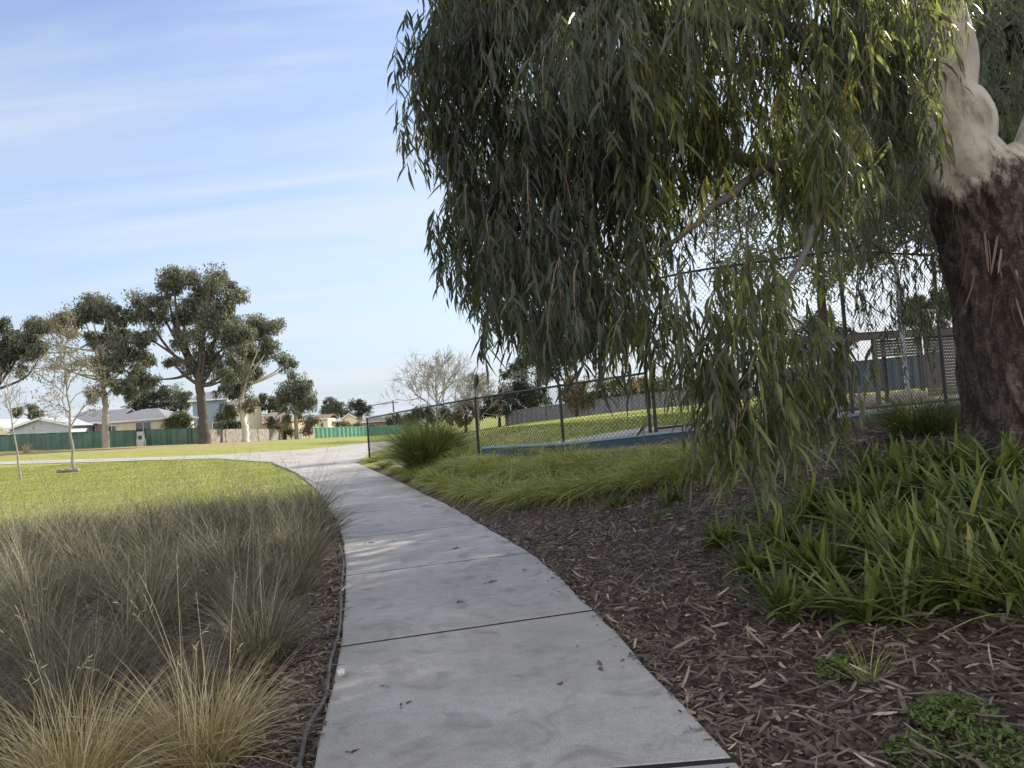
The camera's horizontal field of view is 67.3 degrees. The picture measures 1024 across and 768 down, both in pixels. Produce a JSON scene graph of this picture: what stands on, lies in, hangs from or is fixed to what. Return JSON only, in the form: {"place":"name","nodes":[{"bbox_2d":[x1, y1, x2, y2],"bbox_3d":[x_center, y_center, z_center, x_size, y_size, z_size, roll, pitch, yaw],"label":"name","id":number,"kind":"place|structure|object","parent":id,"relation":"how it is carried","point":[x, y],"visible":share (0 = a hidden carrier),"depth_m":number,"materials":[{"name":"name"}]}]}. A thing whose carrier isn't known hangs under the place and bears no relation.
{"place":"outdoors","nodes":[
{"label":"outdoors","id":0,"kind":"place"},
{"bbox_2d":[0,583,98,746],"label":"tussock grass","id":1,"kind":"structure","parent":0,"point":[15,698],"depth_m":4.21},
{"bbox_2d":[3,450,116,550],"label":"tussock grass","id":2,"kind":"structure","parent":0,"point":[56,517],"depth_m":11.28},
{"bbox_2d":[0,484,124,633],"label":"tussock grass","id":3,"kind":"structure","parent":0,"point":[44,601],"depth_m":6.73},
{"bbox_2d":[0,473,126,626],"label":"tussock grass","id":4,"kind":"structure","parent":0,"point":[25,587],"depth_m":7.22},
{"bbox_2d":[0,486,128,604],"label":"tussock grass","id":5,"kind":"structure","parent":0,"point":[28,564],"depth_m":7.77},
{"bbox_2d":[0,515,147,662],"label":"tussock grass","id":6,"kind":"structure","parent":0,"point":[41,629],"depth_m":5.86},
{"bbox_2d":[10,456,140,562],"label":"tussock grass","id":7,"kind":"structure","parent":0,"point":[66,532],"depth_m":10.77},
{"bbox_2d":[0,556,152,686],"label":"tussock grass","id":8,"kind":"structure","parent":0,"point":[30,651],"depth_m":5.26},
{"bbox_2d":[0,460,160,576],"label":"tussock grass","id":9,"kind":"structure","parent":0,"point":[85,549],"depth_m":9.37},
{"bbox_2d":[7,492,162,605],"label":"tussock grass","id":10,"kind":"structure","parent":0,"point":[87,570],"depth_m":7.83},
{"bbox_2d":[0,505,186,612],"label":"tussock grass","id":11,"kind":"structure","parent":0,"point":[114,580],"depth_m":7.28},
{"bbox_2d":[0,533,223,764],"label":"tussock grass","id":12,"kind":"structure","parent":0,"point":[29,706],"depth_m":4.26,"materials":[{"name":"plant"}]},
{"bbox_2d":[19,548,217,689],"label":"tussock grass","id":13,"kind":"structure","parent":0,"point":[136,660],"depth_m":5.24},
{"bbox_2d":[34,474,236,632],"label":"tussock grass","id":14,"kind":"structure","parent":0,"point":[150,590],"depth_m":6.64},
{"bbox_2d":[40,505,237,655],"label":"tussock grass","id":15,"kind":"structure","parent":0,"point":[166,623],"depth_m":6.01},
{"bbox_2d":[72,483,215,571],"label":"tussock grass","id":16,"kind":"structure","parent":0,"point":[156,551],"depth_m":9.15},
{"bbox_2d":[93,459,211,556],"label":"tussock grass","id":17,"kind":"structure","parent":0,"point":[148,534],"depth_m":9.89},
{"bbox_2d":[102,499,238,591],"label":"tussock grass","id":18,"kind":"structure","parent":0,"point":[176,566],"depth_m":8.02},
{"bbox_2d":[117,460,255,553],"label":"tussock grass","id":19,"kind":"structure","parent":0,"point":[200,524],"depth_m":10.59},
{"bbox_2d":[96,495,283,614],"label":"tussock grass","id":20,"kind":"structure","parent":0,"point":[208,576],"depth_m":7.23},
{"bbox_2d":[135,465,286,573],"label":"tussock grass","id":21,"kind":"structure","parent":0,"point":[241,537],"depth_m":9.06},
{"bbox_2d":[147,465,314,582],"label":"tussock grass","id":22,"kind":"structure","parent":0,"point":[250,555],"depth_m":8.43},
{"bbox_2d":[177,439,291,539],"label":"tussock grass","id":23,"kind":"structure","parent":0,"point":[239,518],"depth_m":11.41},
{"bbox_2d":[251,440,363,520],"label":"tussock grass","id":24,"kind":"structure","parent":0,"point":[317,498],"depth_m":13.46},
{"bbox_2d":[0,0,974,427],"label":"sky","id":25,"kind":"structure","parent":0,"point":[138,137],"materials":[{"name":"blue"}]},
{"bbox_2d":[0,381,1023,767],"bbox_3d":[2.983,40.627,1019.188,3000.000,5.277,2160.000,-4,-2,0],"label":"ground","id":26,"kind":"structure","parent":0,"point":[970,629],"depth_m":6.04,"materials":[{"name":"soil"}]},
{"bbox_2d":[0,316,53,388],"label":"gum tree","id":27,"kind":"object","parent":26,"relation":"on","point":[4,355],"visible":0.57,"depth_m":88.43,"materials":[{"name":"green plant"}]},
{"bbox_2d":[3,417,96,433],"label":"house","id":28,"kind":"structure","parent":26,"relation":"on","point":[78,425],"depth_m":96.03,"materials":[{"name":"grey metal"}]},
{"bbox_2d":[0,430,136,451],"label":"sheet fence","id":29,"kind":"object","parent":26,"relation":"on","point":[90,439],"visible":0.75,"depth_m":88.61,"materials":[{"name":"green metal"}]},
{"bbox_2d":[24,302,123,468],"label":"sapling","id":30,"kind":"object","parent":26,"relation":"on","point":[70,333],"visible":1,"depth_m":44.26,"materials":[{"name":"grey plant"}]},
{"bbox_2d":[5,292,158,447],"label":"gum tree","id":31,"kind":"object","parent":26,"relation":"on","point":[110,337],"visible":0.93,"depth_m":85.78,"materials":[{"name":"green plant"}]},
{"bbox_2d":[0,535,210,708],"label":"tussock grass","id":32,"kind":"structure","parent":26,"relation":"on","point":[65,666],"depth_m":4.83,"materials":[{"name":"plant"}]},
{"bbox_2d":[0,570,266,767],"bbox_3d":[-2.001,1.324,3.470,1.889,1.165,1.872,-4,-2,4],"label":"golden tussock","id":33,"kind":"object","parent":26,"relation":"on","point":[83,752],"visible":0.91,"depth_m":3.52,"materials":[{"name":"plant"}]},
{"bbox_2d":[98,408,198,445],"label":"house","id":34,"kind":"structure","parent":26,"relation":"on","point":[141,420],"depth_m":98.01,"materials":[{"name":"grey tile"}]},
{"bbox_2d":[120,385,188,411],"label":"tree","id":35,"kind":"object","parent":26,"relation":"on","point":[163,396],"visible":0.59,"depth_m":117.33,"materials":[{"name":"green plant"}]},
{"bbox_2d":[145,428,198,445],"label":"sheet fence","id":36,"kind":"object","parent":26,"relation":"on","point":[178,436],"visible":0.81,"depth_m":90.94,"materials":[{"name":"green metal"}]},
{"bbox_2d":[121,261,258,443],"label":"gum tree","id":37,"kind":"object","parent":26,"relation":"on","point":[204,312],"visible":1,"depth_m":86.83,"materials":[{"name":"green plant"}]},
{"bbox_2d":[104,579,291,713],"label":"tussock grass","id":38,"kind":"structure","parent":26,"relation":"on","point":[208,685],"depth_m":4.55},
{"bbox_2d":[24,548,391,767],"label":"golden tussock","id":39,"kind":"object","parent":26,"relation":"on","point":[207,747],"visible":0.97,"depth_m":3.68,"materials":[{"name":"plant"}]},
{"bbox_2d":[158,503,330,620],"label":"tussock grass","id":40,"kind":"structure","parent":26,"relation":"on","point":[230,595],"depth_m":6.75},
{"bbox_2d":[124,496,375,674],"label":"tussock grass","id":41,"kind":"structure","parent":26,"relation":"on","point":[267,635],"depth_m":5.30,"materials":[{"name":"plant"}]},
{"bbox_2d":[209,313,299,441],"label":"gum tree","id":42,"kind":"object","parent":26,"relation":"on","point":[267,346],"visible":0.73,"depth_m":99.69,"materials":[{"name":"green plant"}]},
{"bbox_2d":[163,502,348,637],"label":"tussock grass","id":43,"kind":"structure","parent":26,"relation":"on","point":[256,607],"depth_m":6.10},
{"bbox_2d":[209,429,314,442],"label":"paling fence","id":44,"kind":"object","parent":26,"relation":"on","point":[222,436],"visible":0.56,"depth_m":109.14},
{"bbox_2d":[208,496,322,592],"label":"tussock grass","id":45,"kind":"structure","parent":26,"relation":"on","point":[240,564],"depth_m":7.82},
{"bbox_2d":[214,470,368,599],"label":"tussock grass","id":46,"kind":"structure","parent":26,"relation":"on","point":[304,584],"depth_m":7.35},
{"bbox_2d":[229,464,355,560],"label":"tussock grass","id":47,"kind":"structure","parent":26,"relation":"on","point":[305,536],"depth_m":9.49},
{"bbox_2d":[264,370,323,438],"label":"gum tree","id":48,"kind":"object","parent":26,"relation":"on","point":[299,397],"visible":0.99,"depth_m":123.01,"materials":[{"name":"green plant"}]},
{"bbox_2d":[231,435,380,542],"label":"tussock grass","id":49,"kind":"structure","parent":26,"relation":"on","point":[322,512],"depth_m":10.78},
{"bbox_2d":[246,467,373,568],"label":"tussock grass","id":50,"kind":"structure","parent":26,"relation":"on","point":[321,543],"depth_m":8.91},
{"bbox_2d":[296,545,344,767],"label":"irrigation hose","id":51,"kind":"object","parent":26,"relation":"on","point":[308,727],"visible":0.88,"depth_m":4.66,"materials":[{"name":"plastic"}]},
{"bbox_2d":[311,423,421,437],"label":"sheet fence","id":52,"kind":"object","parent":26,"relation":"on","point":[328,432],"visible":0.59,"depth_m":156.48,"materials":[{"name":"teal metal"}]},
{"bbox_2d":[0,442,739,767],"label":"footpath","id":53,"kind":"structure","parent":26,"relation":"on","point":[479,672],"depth_m":4.93,"materials":[{"name":"concrete"}]},
{"bbox_2d":[356,405,487,471],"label":"dark tussock","id":54,"kind":"object","parent":26,"relation":"on","point":[422,447],"visible":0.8,"depth_m":20.64,"materials":[{"name":"plant"}]},
{"bbox_2d":[373,344,487,424],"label":"bare tree","id":55,"kind":"object","parent":26,"relation":"on","point":[432,372],"visible":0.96,"depth_m":77.69,"materials":[{"name":"grey plant"}]},
{"bbox_2d":[422,467,506,503],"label":"lime grass","id":56,"kind":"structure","parent":26,"relation":"on","point":[458,486],"depth_m":14.63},
{"bbox_2d":[445,368,511,430],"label":"bare tree","id":57,"kind":"object","parent":26,"relation":"on","point":[480,388],"visible":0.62,"depth_m":79.87,"materials":[{"name":"brown plant"}]},
{"bbox_2d":[0,387,957,530],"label":"lawn grass","id":58,"kind":"structure","parent":26,"relation":"on","point":[576,421],"depth_m":29.05,"materials":[{"name":"plant"}]},
{"bbox_2d":[434,465,534,510],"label":"lime grass","id":59,"kind":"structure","parent":26,"relation":"on","point":[487,491],"depth_m":13.46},
{"bbox_2d":[366,372,651,459],"bbox_3d":[-1.866,1.315,22.003,1.307,2.001,16.013,-3,-3,-31],"label":"chain link fence","id":60,"kind":"object","parent":26,"relation":"on","point":[563,434],"visible":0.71,"depth_m":18.27,"materials":[{"name":"black metal"}]},
{"bbox_2d":[462,474,557,518],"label":"lime grass","id":61,"kind":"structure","parent":26,"relation":"on","point":[511,501],"depth_m":12.25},
{"bbox_2d":[506,369,553,410],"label":"tree","id":62,"kind":"object","parent":26,"relation":"on","point":[521,383],"visible":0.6,"depth_m":85.26,"materials":[{"name":"green plant"}]},
{"bbox_2d":[496,462,589,512],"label":"lime grass","id":63,"kind":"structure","parent":26,"relation":"on","point":[537,479],"depth_m":12.02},
{"bbox_2d":[511,468,608,519],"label":"lime grass","id":64,"kind":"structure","parent":26,"relation":"on","point":[556,493],"depth_m":11.38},
{"bbox_2d":[509,433,613,483],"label":"lime grass","id":65,"kind":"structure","parent":26,"relation":"on","point":[545,462],"depth_m":13.63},
{"bbox_2d":[129,451,1023,767],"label":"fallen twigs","id":66,"kind":"object","parent":26,"relation":"on","point":[769,651],"depth_m":4.26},
{"bbox_2d":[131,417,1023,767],"bbox_3d":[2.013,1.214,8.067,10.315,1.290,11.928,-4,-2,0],"label":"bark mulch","id":67,"kind":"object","parent":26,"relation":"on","point":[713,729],"visible":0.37,"depth_m":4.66,"materials":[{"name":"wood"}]},
{"bbox_2d":[527,453,633,511],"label":"lime grass","id":68,"kind":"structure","parent":26,"relation":"on","point":[583,482],"depth_m":11.14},
{"bbox_2d":[539,442,628,476],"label":"lime grass","id":69,"kind":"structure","parent":26,"relation":"on","point":[572,461],"depth_m":12.95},
{"bbox_2d":[505,390,703,425],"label":"board fence","id":70,"kind":"object","parent":26,"relation":"on","point":[581,412],"visible":0.41,"depth_m":79.22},
{"bbox_2d":[568,460,658,503],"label":"lime grass","id":71,"kind":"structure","parent":26,"relation":"on","point":[619,487],"depth_m":10.71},
{"bbox_2d":[594,441,697,504],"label":"lime grass","id":72,"kind":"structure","parent":26,"relation":"on","point":[643,466],"depth_m":10.35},
{"bbox_2d":[616,457,712,493],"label":"lime grass","id":73,"kind":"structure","parent":26,"relation":"on","point":[670,479],"depth_m":9.96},
{"bbox_2d":[636,427,728,489],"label":"lime grass","id":74,"kind":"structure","parent":26,"relation":"on","point":[681,457],"depth_m":10.22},
{"bbox_2d":[385,0,1023,554],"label":"gum tree","id":75,"kind":"object","parent":26,"relation":"on","point":[643,104],"visible":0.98,"depth_m":5.95,"materials":[{"name":"green plant"}]},
{"bbox_2d":[676,508,755,549],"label":"strap leaf plant","id":76,"kind":"object","parent":26,"relation":"on","point":[721,534],"visible":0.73,"depth_m":6.97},
{"bbox_2d":[481,403,960,460],"bbox_3d":[6.702,1.200,16.592,14.936,1.189,4.914,-4,-2,0],"label":"sports court","id":77,"kind":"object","parent":26,"relation":"on","point":[627,440],"depth_m":15.86,"materials":[{"name":"blue paint"}]},
{"bbox_2d":[644,249,959,432],"bbox_3d":[7.188,-0.828,15.482,8.697,3.532,1.950,-4,-2,-12],"label":"chain link fence","id":78,"kind":"object","parent":77,"relation":"on","point":[734,265],"visible":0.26,"depth_m":15.04,"materials":[{"name":"black metal"}]},
{"bbox_2d":[695,519,799,586],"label":"strap leaf plant","id":79,"kind":"object","parent":26,"relation":"on","point":[757,562],"visible":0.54,"depth_m":5.87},
{"bbox_2d":[723,491,827,555],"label":"strap leaf plant","id":80,"kind":"object","parent":26,"relation":"on","point":[771,528],"visible":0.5,"depth_m":6.37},
{"bbox_2d":[724,541,864,625],"bbox_3d":[1.886,1.308,4.978,0.997,0.504,1.127,-4,-2,-2],"label":"strap leaf plant","id":81,"kind":"object","parent":26,"relation":"on","point":[777,599],"visible":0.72,"depth_m":5.00,"materials":[{"name":"plant"}]},
{"bbox_2d":[725,515,864,582],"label":"strap leaf plant","id":82,"kind":"object","parent":26,"relation":"on","point":[806,537],"visible":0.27,"depth_m":5.57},
{"bbox_2d":[659,76,936,396],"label":"gum tree","id":83,"kind":"object","parent":26,"relation":"on","point":[731,230],"visible":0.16,"depth_m":45.54,"materials":[{"name":"green plant"}]},
{"bbox_2d":[763,475,848,521],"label":"strap leaf plant","id":84,"kind":"object","parent":26,"relation":"on","point":[811,508],"visible":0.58,"depth_m":6.77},
{"bbox_2d":[766,465,867,513],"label":"strap leaf plant","id":85,"kind":"object","parent":26,"relation":"on","point":[838,494],"visible":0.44,"depth_m":6.83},
{"bbox_2d":[743,505,896,595],"bbox_3d":[2.115,1.124,5.343,1.028,0.583,1.046,-5,-2,17],"label":"strap leaf plant","id":86,"kind":"object","parent":26,"relation":"on","point":[823,548],"visible":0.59,"depth_m":5.34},
{"bbox_2d":[787,479,910,544],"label":"strap leaf plant","id":87,"kind":"object","parent":26,"relation":"on","point":[854,507],"visible":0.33,"depth_m":5.95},
{"bbox_2d":[823,438,896,482],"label":"strap leaf plant","id":88,"kind":"object","parent":26,"relation":"on","point":[862,460],"visible":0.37,"depth_m":7.29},
{"bbox_2d":[785,354,940,392],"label":"board fence","id":89,"kind":"object","parent":26,"relation":"on","point":[891,366],"visible":0.15,"depth_m":53.58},
{"bbox_2d":[771,542,968,639],"bbox_3d":[2.150,1.215,4.586,1.087,0.584,0.995,-6,-3,33],"label":"strap leaf plant","id":90,"kind":"object","parent":26,"relation":"on","point":[854,612],"visible":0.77,"depth_m":4.53,"materials":[{"name":"plant"}]},
{"bbox_2d":[784,327,959,405],"bbox_3d":[11.124,-0.425,23.839,5.400,2.220,2.160,-4,-2,-12],"label":"shelter","id":91,"kind":"object","parent":26,"relation":"on","point":[808,337],"visible":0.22,"depth_m":23.24,"materials":[{"name":"grey paint"}]},
{"bbox_2d":[814,452,929,510],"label":"strap leaf plant","id":92,"kind":"object","parent":26,"relation":"on","point":[867,492],"visible":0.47,"depth_m":6.38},
{"bbox_2d":[825,475,941,562],"bbox_3d":[2.674,0.946,5.496,0.982,0.557,0.998,-2,-3,-40],"label":"strap leaf plant","id":93,"kind":"object","parent":26,"relation":"on","point":[881,507],"visible":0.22,"depth_m":5.60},
{"bbox_2d":[757,0,1019,260],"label":"gum tree","id":94,"kind":"object","parent":26,"relation":"on","point":[986,8],"visible":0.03,"depth_m":20.61,"materials":[{"name":"green plant"}]},
{"bbox_2d":[790,0,1000,282],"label":"gum tree","id":95,"kind":"object","parent":26,"relation":"on","point":[876,221],"visible":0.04,"depth_m":37.99,"materials":[{"name":"green plant"}]},
{"bbox_2d":[838,384,960,436],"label":"dark tussock","id":96,"kind":"object","parent":26,"relation":"on","point":[907,423],"visible":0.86,"depth_m":8.55,"materials":[{"name":"plant"}]},
{"bbox_2d":[822,499,976,598],"bbox_3d":[2.546,1.037,4.973,1.090,0.640,1.190,-4,-2,5],"label":"strap leaf plant","id":97,"kind":"object","parent":26,"relation":"on","point":[871,542],"visible":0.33,"depth_m":5.01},
{"bbox_2d":[782,522,1020,630],"bbox_3d":[2.403,1.078,4.430,1.073,0.536,1.277,-3,-3,-35],"label":"strap leaf plant","id":98,"kind":"object","parent":26,"relation":"on","point":[939,569],"visible":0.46,"depth_m":4.36,"materials":[{"name":"plant"}]},
{"bbox_2d":[858,430,944,482],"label":"strap leaf plant","id":99,"kind":"object","parent":26,"relation":"on","point":[896,446],"visible":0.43,"depth_m":7.03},
{"bbox_2d":[880,729,956,767],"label":"weed","id":100,"kind":"object","parent":26,"relation":"on","point":[901,742],"visible":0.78,"depth_m":3.17,"materials":[{"name":"green plant"}]},
{"bbox_2d":[845,467,995,560],"bbox_3d":[2.908,0.891,5.449,1.240,0.554,1.096,-4,-2,2],"label":"strap leaf plant","id":101,"kind":"object","parent":26,"relation":"on","point":[926,516],"visible":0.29,"depth_m":5.48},
{"bbox_2d":[868,447,972,502],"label":"strap leaf plant","id":102,"kind":"object","parent":26,"relation":"on","point":[913,468],"visible":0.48,"depth_m":6.36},
{"bbox_2d":[881,420,996,475],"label":"strap leaf plant","id":103,"kind":"object","parent":26,"relation":"on","point":[946,447],"visible":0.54,"depth_m":6.61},
{"bbox_2d":[857,486,1021,575],"bbox_3d":[2.745,0.965,4.909,0.995,0.584,1.087,-3,-2,-20],"label":"strap leaf plant","id":104,"kind":"object","parent":26,"relation":"on","point":[938,520],"visible":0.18,"depth_m":4.98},
{"bbox_2d":[859,495,1022,589],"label":"strap leaf plant","id":105,"kind":"object","parent":26,"relation":"on","point":[952,530],"visible":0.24,"depth_m":4.65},
{"bbox_2d":[860,523,1023,618],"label":"strap leaf plant","id":106,"kind":"object","parent":26,"relation":"on","point":[942,593],"visible":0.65,"depth_m":4.23,"materials":[{"name":"plant"}]},
{"bbox_2d":[886,450,1015,517],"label":"strap leaf plant","id":107,"kind":"object","parent":26,"relation":"on","point":[938,487],"visible":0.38,"depth_m":5.76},
{"bbox_2d":[883,520,1023,642],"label":"grass plant","id":108,"kind":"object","parent":26,"relation":"on","point":[1020,599],"depth_m":4.09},
{"bbox_2d":[903,690,1016,738],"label":"weed","id":109,"kind":"object","parent":26,"relation":"on","point":[924,718],"visible":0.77,"depth_m":3.32,"materials":[{"name":"green plant"}]},
{"bbox_2d":[904,464,1023,546],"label":"strap leaf plant","id":110,"kind":"object","parent":26,"relation":"on","point":[977,499],"visible":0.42,"depth_m":4.91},
{"bbox_2d":[921,0,1023,280],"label":"gum tree","id":111,"kind":"object","parent":26,"relation":"on","point":[1007,30],"visible":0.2,"depth_m":14.25,"materials":[{"name":"green plant"}]},
{"bbox_2d":[932,427,1023,477],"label":"strap leaf plant","id":112,"kind":"object","parent":26,"relation":"on","point":[1009,452],"visible":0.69,"depth_m":6.16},
{"bbox_2d":[944,459,1023,511],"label":"strap leaf plant","id":113,"kind":"object","parent":26,"relation":"on","point":[991,490],"visible":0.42,"depth_m":5.35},
{"bbox_2d":[946,723,1023,767],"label":"weed","id":114,"kind":"object","parent":26,"relation":"on","point":[969,737],"visible":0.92,"depth_m":3.03,"materials":[{"name":"green plant"}]},
{"bbox_2d":[954,470,1023,548],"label":"strap leaf plant","id":115,"kind":"object","parent":26,"relation":"on","point":[1016,511],"visible":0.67,"depth_m":4.70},
{"bbox_2d":[958,510,1023,616],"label":"strap leaf plant","id":116,"kind":"object","parent":26,"relation":"on","point":[996,546],"visible":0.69,"depth_m":4.13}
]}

